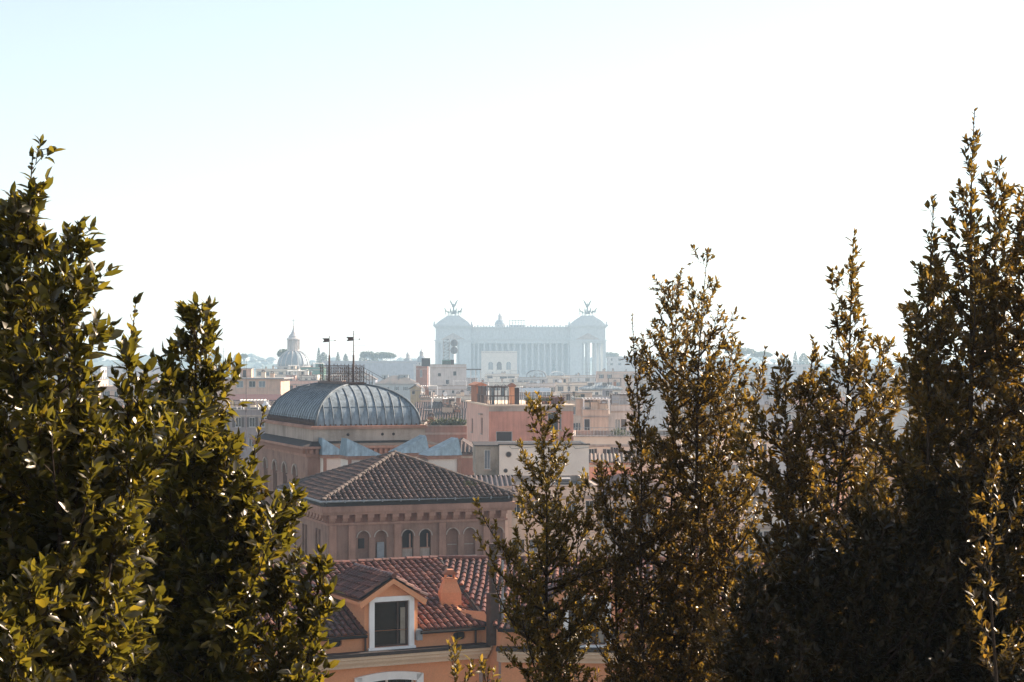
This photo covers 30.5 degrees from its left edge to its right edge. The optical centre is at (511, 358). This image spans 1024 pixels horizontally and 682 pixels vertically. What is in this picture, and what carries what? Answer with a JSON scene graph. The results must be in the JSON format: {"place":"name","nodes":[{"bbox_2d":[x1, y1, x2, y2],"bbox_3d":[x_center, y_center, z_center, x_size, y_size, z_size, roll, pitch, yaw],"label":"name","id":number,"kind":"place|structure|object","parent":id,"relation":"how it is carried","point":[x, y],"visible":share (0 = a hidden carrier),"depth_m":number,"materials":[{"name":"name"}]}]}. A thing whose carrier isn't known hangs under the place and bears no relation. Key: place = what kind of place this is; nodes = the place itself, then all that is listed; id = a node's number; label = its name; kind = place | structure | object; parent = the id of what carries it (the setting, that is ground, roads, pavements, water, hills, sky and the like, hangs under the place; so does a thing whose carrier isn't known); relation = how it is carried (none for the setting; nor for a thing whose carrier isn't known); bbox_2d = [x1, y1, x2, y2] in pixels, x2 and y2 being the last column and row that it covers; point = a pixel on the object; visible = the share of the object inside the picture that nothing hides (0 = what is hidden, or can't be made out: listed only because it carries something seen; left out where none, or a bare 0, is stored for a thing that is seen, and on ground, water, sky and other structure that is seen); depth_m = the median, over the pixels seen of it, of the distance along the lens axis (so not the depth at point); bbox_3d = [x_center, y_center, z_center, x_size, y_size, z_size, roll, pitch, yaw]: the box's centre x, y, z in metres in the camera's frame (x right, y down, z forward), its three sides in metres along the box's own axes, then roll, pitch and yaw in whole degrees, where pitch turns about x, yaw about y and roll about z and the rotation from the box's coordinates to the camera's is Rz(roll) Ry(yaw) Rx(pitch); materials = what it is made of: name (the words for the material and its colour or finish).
{"place":"outdoors","nodes":[
{"label":"outdoors","id":0,"kind":"place"},
{"bbox_2d":[3,378,108,430],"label":"apartment building","id":1,"kind":"structure","parent":0,"point":[103,382],"depth_m":563.22,"materials":[{"name":"paint"}]},
{"bbox_2d":[44,367,106,378],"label":"apartment building","id":2,"kind":"structure","parent":0,"point":[99,371],"depth_m":951.59,"materials":[{"name":"paint"}]},
{"bbox_2d":[100,380,159,398],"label":"apartment building","id":3,"kind":"structure","parent":0,"point":[110,390],"depth_m":500.00,"materials":[{"name":"paint"}]},
{"bbox_2d":[102,363,162,376],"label":"apartment building","id":4,"kind":"structure","parent":0,"point":[138,369],"depth_m":1000.00,"materials":[{"name":"paint"}]},
{"bbox_2d":[223,399,274,472],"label":"apartment building","id":5,"kind":"structure","parent":0,"point":[254,414],"depth_m":310.00,"materials":[{"name":"paint"}]},
{"bbox_2d":[232,417,243,427],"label":"window","id":6,"kind":"structure","parent":5,"relation":"in","point":[240,420],"depth_m":309.91,"materials":[{"name":"glass"}]},
{"bbox_2d":[247,417,257,427],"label":"window","id":7,"kind":"structure","parent":5,"relation":"in","point":[252,422],"depth_m":310.06,"materials":[{"name":"glass"}]},
{"bbox_2d":[218,368,293,408],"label":"apartment building","id":8,"kind":"structure","parent":0,"point":[262,384],"depth_m":449.79,"materials":[{"name":"paint"}]},
{"bbox_2d":[256,365,299,376],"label":"apartment building","id":9,"kind":"structure","parent":0,"point":[276,371],"depth_m":820.00,"materials":[{"name":"paint"}]},
{"bbox_2d":[276,318,310,368],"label":"church","id":10,"kind":"structure","parent":0,"point":[293,354],"depth_m":896.26,"materials":[{"name":"grey stone"}]},
{"bbox_2d":[274,370,321,379],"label":"apartment building","id":11,"kind":"structure","parent":0,"point":[303,372],"depth_m":681.42,"materials":[{"name":"paint"}]},
{"bbox_2d":[300,362,323,379],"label":"apartment building","id":12,"kind":"structure","parent":0,"point":[315,368],"depth_m":720.00,"materials":[{"name":"stone"}]},
{"bbox_2d":[286,372,343,389],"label":"apartment building","id":13,"kind":"structure","parent":0,"point":[295,382],"depth_m":520.02,"materials":[{"name":"paint"}]},
{"bbox_2d":[330,370,377,384],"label":"apartment building","id":14,"kind":"structure","parent":0,"point":[368,377],"depth_m":981.19,"materials":[{"name":"paint"}]},
{"bbox_2d":[250,364,517,681],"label":"stone palace","id":15,"kind":"structure","parent":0,"point":[375,470],"depth_m":117.17,"materials":[{"name":"brick"}]},
{"bbox_2d":[322,336,335,380],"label":"weather vane","id":16,"kind":"object","parent":15,"relation":"on","point":[326,339],"visible":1,"depth_m":136.54,"materials":[{"name":"metal"}]},
{"bbox_2d":[347,331,359,381],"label":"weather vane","id":17,"kind":"object","parent":15,"relation":"on","point":[351,339],"visible":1,"depth_m":132.14,"materials":[{"name":"metal"}]},
{"bbox_2d":[356,531,370,557],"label":"window","id":18,"kind":"structure","parent":15,"relation":"in","point":[362,536],"depth_m":112.96,"materials":[{"name":"stone"}]},
{"bbox_2d":[374,530,387,557],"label":"window","id":19,"kind":"structure","parent":15,"relation":"in","point":[380,538],"depth_m":113.26,"materials":[{"name":"stone"}]},
{"bbox_2d":[401,529,414,556],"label":"window","id":20,"kind":"structure","parent":15,"relation":"in","point":[406,534],"depth_m":113.87,"materials":[{"name":"glass"}]},
{"bbox_2d":[418,529,432,555],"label":"window","id":21,"kind":"structure","parent":15,"relation":"in","point":[424,534],"depth_m":114.26,"materials":[{"name":"glass"}]},
{"bbox_2d":[446,528,459,555],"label":"window","id":22,"kind":"structure","parent":15,"relation":"in","point":[451,534],"depth_m":114.90,"materials":[{"name":"stone"}]},
{"bbox_2d":[463,527,476,555],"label":"window","id":23,"kind":"structure","parent":15,"relation":"in","point":[468,532],"depth_m":115.30,"materials":[{"name":"stone"}]},
{"bbox_2d":[491,526,504,555],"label":"window","id":24,"kind":"structure","parent":15,"relation":"in","point":[498,530],"depth_m":115.95,"materials":[{"name":"stone"}]},
{"bbox_2d":[374,373,415,400],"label":"apartment building","id":25,"kind":"structure","parent":0,"point":[401,384],"depth_m":820.00,"materials":[{"name":"paint"}]},
{"bbox_2d":[408,384,423,405],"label":"apartment building","id":26,"kind":"structure","parent":0,"point":[415,391],"depth_m":430.00,"materials":[{"name":"paint"}]},
{"bbox_2d":[416,366,427,388],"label":"apartment building","id":27,"kind":"structure","parent":0,"point":[421,375],"depth_m":620.00,"materials":[{"name":"paint"}]},
{"bbox_2d":[419,385,437,401],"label":"apartment building","id":28,"kind":"structure","parent":0,"point":[425,395],"depth_m":426.60,"materials":[{"name":"paint"}]},
{"bbox_2d":[415,396,466,410],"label":"apartment building","id":29,"kind":"structure","parent":0,"point":[438,405],"depth_m":353.55,"materials":[{"name":"stone"}]},
{"bbox_2d":[418,398,466,423],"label":"apartment building","id":30,"kind":"structure","parent":0,"point":[446,411],"depth_m":302.40,"materials":[{"name":"stone"}]},
{"bbox_2d":[423,412,466,442],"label":"apartment building","id":31,"kind":"structure","parent":0,"point":[441,430],"depth_m":240.00,"materials":[{"name":"paint"}]},
{"bbox_2d":[429,380,466,394],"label":"apartment building","id":32,"kind":"structure","parent":0,"point":[451,389],"depth_m":560.22,"materials":[{"name":"paint"}]},
{"bbox_2d":[430,364,466,384],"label":"apartment building","id":33,"kind":"structure","parent":0,"point":[440,374],"depth_m":600.31,"materials":[{"name":"paint"}]},
{"bbox_2d":[443,339,457,359],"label":"dish tower","id":34,"kind":"structure","parent":33,"relation":"on","point":[454,343],"depth_m":602.65,"materials":[{"name":"grey metal"}]},
{"bbox_2d":[433,390,470,401],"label":"apartment building","id":35,"kind":"structure","parent":0,"point":[462,396],"depth_m":470.00,"materials":[{"name":"paint"}]},
{"bbox_2d":[458,438,473,475],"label":"apartment building","id":36,"kind":"structure","parent":0,"point":[466,446],"depth_m":200.00,"materials":[{"name":"paint"}]},
{"bbox_2d":[467,378,488,399],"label":"apartment building","id":37,"kind":"structure","parent":0,"point":[469,387],"depth_m":640.14,"materials":[{"name":"paint"}]},
{"bbox_2d":[18,357,966,376],"bbox_3d":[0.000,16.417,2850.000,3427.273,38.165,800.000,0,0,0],"label":"hills","id":38,"kind":"structure","parent":0,"point":[185,365],"depth_m":2824.86,"materials":[{"name":"grey"}]},
{"bbox_2d":[41,353,1023,370],"bbox_3d":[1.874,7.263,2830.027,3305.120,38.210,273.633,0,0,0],"label":"woods","id":39,"kind":"object","parent":38,"relation":"on","point":[265,362],"visible":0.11,"depth_m":2859.37,"materials":[{"name":"green plant"}]},
{"bbox_2d":[484,371,518,381],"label":"apartment building","id":40,"kind":"structure","parent":0,"point":[492,377],"depth_m":860.00,"materials":[{"name":"paint"}]},
{"bbox_2d":[489,378,527,399],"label":"apartment building","id":41,"kind":"structure","parent":0,"point":[502,383],"depth_m":700.00,"materials":[{"name":"paint"}]},
{"bbox_2d":[0,0,1023,363],"label":"sky","id":42,"kind":"structure","parent":0,"point":[337,168],"materials":[{"name":"white"}]},
{"bbox_2d":[465,382,574,441],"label":"pink house","id":43,"kind":"structure","parent":0,"point":[492,419],"depth_m":216.22,"materials":[{"name":"paint"}]},
{"bbox_2d":[496,431,511,440],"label":"window","id":44,"kind":"structure","parent":43,"relation":"in","point":[500,435],"depth_m":215.46,"materials":[{"name":"glass"}]},
{"bbox_2d":[548,412,562,430],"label":"door","id":45,"kind":"structure","parent":43,"relation":"in","point":[550,416],"depth_m":216.30,"materials":[{"name":"paint"}]},
{"bbox_2d":[517,373,545,382],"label":"apartment building","id":46,"kind":"structure","parent":0,"point":[534,378],"depth_m":800.00,"materials":[{"name":"paint"}]},
{"bbox_2d":[472,441,601,477],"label":"white roof house","id":47,"kind":"structure","parent":0,"point":[493,458],"depth_m":182.40,"materials":[{"name":"stone"}]},
{"bbox_2d":[483,450,490,469],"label":"window","id":48,"kind":"structure","parent":47,"relation":"in","point":[486,452],"depth_m":182.95,"materials":[{"name":"paint"}]},
{"bbox_2d":[525,379,558,394],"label":"apartment building","id":49,"kind":"structure","parent":0,"point":[541,383],"depth_m":660.00,"materials":[{"name":"paint"}]},
{"bbox_2d":[498,475,596,555],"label":"apartment building","id":50,"kind":"structure","parent":0,"point":[566,479],"depth_m":160.36,"materials":[{"name":"paint"}]},
{"bbox_2d":[546,371,569,382],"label":"apartment building","id":51,"kind":"structure","parent":0,"point":[551,378],"depth_m":830.00,"materials":[{"name":"paint"}]},
{"bbox_2d":[555,378,587,396],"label":"apartment building","id":52,"kind":"structure","parent":0,"point":[561,385],"depth_m":640.00,"materials":[{"name":"paint"}]},
{"bbox_2d":[559,392,592,429],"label":"apartment building","id":53,"kind":"structure","parent":0,"point":[570,399],"depth_m":385.55,"materials":[{"name":"paint"}]},
{"bbox_2d":[569,373,595,383],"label":"apartment building","id":54,"kind":"structure","parent":0,"point":[581,378],"depth_m":900.00,"materials":[{"name":"paint"}]},
{"bbox_2d":[578,378,622,394],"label":"apartment building","id":55,"kind":"structure","parent":0,"point":[596,388],"depth_m":520.46,"materials":[{"name":"paint"}]},
{"bbox_2d":[592,389,626,402],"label":"apartment building","id":56,"kind":"structure","parent":0,"point":[606,393],"depth_m":440.05,"materials":[{"name":"paint"}]},
{"bbox_2d":[589,453,637,479],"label":"apartment building","id":57,"kind":"structure","parent":0,"point":[609,458],"depth_m":196.00,"materials":[{"name":"stone"}]},
{"bbox_2d":[596,368,637,393],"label":"apartment building","id":58,"kind":"structure","parent":0,"point":[603,375],"depth_m":800.00,"materials":[{"name":"paint"}]},
{"bbox_2d":[607,394,642,429],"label":"apartment building","id":59,"kind":"structure","parent":0,"point":[617,417],"depth_m":280.00,"materials":[{"name":"paint"}]},
{"bbox_2d":[573,427,682,555],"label":"apartment building","id":60,"kind":"structure","parent":0,"point":[604,439],"depth_m":204.89,"materials":[{"name":"paint"}]},
{"bbox_2d":[590,474,669,607],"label":"apartment building","id":61,"kind":"structure","parent":0,"point":[647,519],"depth_m":166.00,"materials":[{"name":"paint"}]},
{"bbox_2d":[642,508,662,526],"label":"window","id":62,"kind":"structure","parent":61,"relation":"in","point":[647,519],"depth_m":166.13,"materials":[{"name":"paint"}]},
{"bbox_2d":[247,543,1016,681],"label":"orange house","id":63,"kind":"structure","parent":0,"point":[399,619],"depth_m":77.04,"materials":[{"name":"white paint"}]},
{"bbox_2d":[354,671,423,681],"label":"window","id":64,"kind":"structure","parent":63,"relation":"in","point":[388,676],"depth_m":76.49,"materials":[{"name":"white paint"}]},
{"bbox_2d":[633,375,711,429],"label":"apartment building","id":65,"kind":"structure","parent":0,"point":[659,412],"depth_m":600.00,"materials":[{"name":"paint"}]},
{"bbox_2d":[668,395,740,527],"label":"apartment building","id":66,"kind":"structure","parent":0,"point":[707,409],"depth_m":370.00,"materials":[{"name":"paint"}]},
{"bbox_2d":[705,463,767,498],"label":"apartment building","id":67,"kind":"structure","parent":0,"point":[757,491],"depth_m":175.00,"materials":[{"name":"paint"}]},
{"bbox_2d":[714,370,767,403],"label":"apartment building","id":68,"kind":"structure","parent":0,"point":[751,379],"depth_m":740.00,"materials":[{"name":"paint"}]},
{"bbox_2d":[713,429,771,495],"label":"apartment building","id":69,"kind":"structure","parent":0,"point":[766,445],"depth_m":235.00,"materials":[{"name":"paint"}]},
{"bbox_2d":[726,496,818,557],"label":"apartment building","id":70,"kind":"structure","parent":0,"point":[764,529],"depth_m":125.06,"materials":[{"name":"paint"}]},
{"bbox_2d":[742,531,770,556],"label":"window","id":71,"kind":"structure","parent":70,"relation":"in","point":[761,532],"depth_m":125.09,"materials":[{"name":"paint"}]},
{"bbox_2d":[741,397,809,494],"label":"apartment building","id":72,"kind":"structure","parent":0,"point":[769,415],"depth_m":330.00,"materials":[{"name":"paint"}]},
{"bbox_2d":[740,362,818,383],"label":"apartment building","id":73,"kind":"structure","parent":0,"point":[798,369],"depth_m":1150.00,"materials":[{"name":"paint"}]},
{"bbox_2d":[758,380,817,404],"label":"apartment building","id":74,"kind":"structure","parent":0,"point":[763,399],"depth_m":500.62,"materials":[{"name":"paint"}]},
{"bbox_2d":[792,390,844,418],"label":"apartment building","id":75,"kind":"structure","parent":0,"point":[843,400],"depth_m":400.00,"materials":[{"name":"paint"}]},
{"bbox_2d":[787,413,861,507],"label":"apartment building","id":76,"kind":"structure","parent":0,"point":[810,452],"depth_m":260.00,"materials":[{"name":"paint"}]},
{"bbox_2d":[815,366,909,387],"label":"apartment building","id":77,"kind":"structure","parent":0,"point":[869,372],"depth_m":1100.92,"materials":[{"name":"paint"}]},
{"bbox_2d":[836,379,908,444],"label":"apartment building","id":78,"kind":"structure","parent":0,"point":[899,419],"depth_m":520.00,"materials":[{"name":"paint"}]},
{"bbox_2d":[833,445,1007,601],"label":"apartment building","id":79,"kind":"structure","parent":0,"point":[858,456],"depth_m":220.00,"materials":[{"name":"paint"}]},
{"bbox_2d":[909,389,1017,444],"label":"apartment building","id":80,"kind":"structure","parent":0,"point":[992,402],"depth_m":440.00,"materials":[{"name":"paint"}]},
{"bbox_3d":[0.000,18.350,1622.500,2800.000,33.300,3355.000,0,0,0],"label":"ground","id":81,"kind":"structure","parent":0,"visible":0},
{"bbox_2d":[0,134,221,681],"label":"laurel tree","id":82,"kind":"object","parent":81,"relation":"on","point":[67,592],"visible":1,"depth_m":8.70,"materials":[{"name":"green plant"}]},
{"bbox_2d":[73,417,305,680],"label":"dark shrub","id":83,"kind":"object","parent":81,"relation":"on","point":[254,666],"depth_m":12.47,"materials":[{"name":"green plant"}]},
{"bbox_2d":[101,291,344,681],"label":"laurel tree","id":84,"kind":"object","parent":81,"relation":"on","point":[216,550],"visible":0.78,"depth_m":10.85,"materials":[{"name":"green plant"}]},
{"bbox_2d":[223,394,280,408],"bbox_3d":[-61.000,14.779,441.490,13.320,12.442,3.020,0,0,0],"label":"awning","id":85,"kind":"object","parent":81,"relation":"on","point":[269,397],"visible":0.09,"depth_m":441.28,"materials":[{"name":"grey metal"}]},
{"bbox_2d":[360,350,373,360],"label":"umbrella pine","id":86,"kind":"object","parent":81,"relation":"on","point":[363,354],"visible":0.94,"depth_m":1337.47,"materials":[{"name":"green plant"}]},
{"bbox_2d":[322,358,416,381],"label":"apartment building","id":87,"kind":"structure","parent":81,"relation":"on","point":[381,368],"depth_m":1250.00,"materials":[{"name":"stone"}]},
{"bbox_2d":[372,351,396,360],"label":"umbrella pine","id":88,"kind":"object","parent":81,"relation":"on","point":[383,355],"visible":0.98,"depth_m":1325.62,"materials":[{"name":"green plant"}]},
{"bbox_2d":[413,346,429,388],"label":"church","id":89,"kind":"structure","parent":81,"relation":"on","point":[419,360],"depth_m":1148.20,"materials":[{"name":"grey stone"}]},
{"bbox_2d":[446,636,501,681],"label":"oak sapling","id":90,"kind":"object","parent":81,"relation":"on","point":[458,669],"visible":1,"depth_m":12.05,"materials":[{"name":"green plant"}]},
{"bbox_2d":[466,475,516,547],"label":"apartment building","id":91,"kind":"structure","parent":81,"relation":"on","point":[504,481],"depth_m":159.77,"materials":[{"name":"paint"}]},
{"bbox_2d":[481,350,516,381],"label":"apartment building","id":92,"kind":"structure","parent":81,"relation":"on","point":[496,362],"depth_m":1230.00,"materials":[{"name":"paint"}]},
{"bbox_2d":[494,313,505,326],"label":"church","id":93,"kind":"structure","parent":81,"relation":"on","point":[499,322],"depth_m":1746.68,"materials":[{"name":"grey stone"}]},
{"bbox_2d":[433,315,607,381],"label":"marble monument","id":94,"kind":"object","parent":81,"relation":"on","point":[542,348],"visible":0.63,"depth_m":1503.75,"materials":[{"name":"stone"}]},
{"bbox_2d":[444,300,462,315],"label":"chariot statue","id":95,"kind":"object","parent":94,"relation":"on","point":[454,312],"visible":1,"depth_m":1510.08,"materials":[{"name":"grey metal"}]},
{"bbox_2d":[579,300,596,314],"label":"chariot statue","id":96,"kind":"object","parent":94,"relation":"on","point":[586,312],"visible":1,"depth_m":1510.36,"materials":[{"name":"grey metal"}]},
{"bbox_2d":[471,390,646,681],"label":"holm oak","id":97,"kind":"object","parent":81,"relation":"on","point":[552,667],"visible":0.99,"depth_m":14.95,"materials":[{"name":"green plant"}]},
{"bbox_2d":[574,398,610,429],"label":"apartment building","id":98,"kind":"structure","parent":81,"relation":"on","point":[596,414],"depth_m":270.14,"materials":[{"name":"paint"}]},
{"bbox_2d":[607,354,645,378],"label":"apartment building","id":99,"kind":"structure","parent":81,"relation":"on","point":[615,363],"depth_m":1350.00,"materials":[{"name":"paint"}]},
{"bbox_2d":[567,244,776,681],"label":"holm oak","id":100,"kind":"object","parent":81,"relation":"on","point":[657,638],"visible":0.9,"depth_m":14.88,"materials":[{"name":"green plant"}]},
{"bbox_2d":[651,360,733,378],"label":"apartment building","id":101,"kind":"structure","parent":81,"relation":"on","point":[693,375],"depth_m":1250.00,"materials":[{"name":"paint"}]},
{"bbox_2d":[689,503,731,556],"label":"apartment building","id":102,"kind":"structure","parent":81,"relation":"on","point":[697,554],"depth_m":132.12,"materials":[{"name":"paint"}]},
{"bbox_2d":[724,347,755,364],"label":"umbrella pine","id":103,"kind":"object","parent":81,"relation":"on","point":[744,350],"visible":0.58,"depth_m":1393.70,"materials":[{"name":"green plant"}]},
{"bbox_2d":[750,351,772,360],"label":"umbrella pine","id":104,"kind":"object","parent":81,"relation":"on","point":[757,354],"visible":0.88,"depth_m":1415.51,"materials":[{"name":"green plant"}]},
{"bbox_2d":[798,353,809,364],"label":"round tree","id":105,"kind":"object","parent":81,"relation":"on","point":[804,361],"visible":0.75,"depth_m":1428.63,"materials":[{"name":"green plant"}]},
{"bbox_2d":[698,227,922,681],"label":"holm oak","id":106,"kind":"object","parent":81,"relation":"on","point":[798,462],"visible":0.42,"depth_m":13.92,"materials":[{"name":"green plant"}]},
{"bbox_2d":[707,440,1023,681],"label":"dark shrub","id":107,"kind":"object","parent":81,"relation":"on","point":[898,633],"visible":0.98,"depth_m":11.34,"materials":[{"name":"green plant"}]},
{"bbox_2d":[812,107,1023,681],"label":"holm oak","id":108,"kind":"object","parent":81,"relation":"on","point":[991,294],"visible":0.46,"depth_m":11.92,"materials":[{"name":"green plant"}]},
{"bbox_2d":[959,439,1023,681],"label":"oak sapling","id":109,"kind":"object","parent":81,"relation":"on","point":[978,547],"visible":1,"depth_m":10.51,"materials":[{"name":"green plant"}]},
{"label":"apartment building","id":110,"kind":"object","parent":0,"visible":0},
{"bbox_2d":[519,388,550,399],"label":"greenhouse","id":111,"kind":"object","parent":110,"relation":"on","point":[544,392],"visible":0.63,"depth_m":432.02,"materials":[{"name":"white paint"}]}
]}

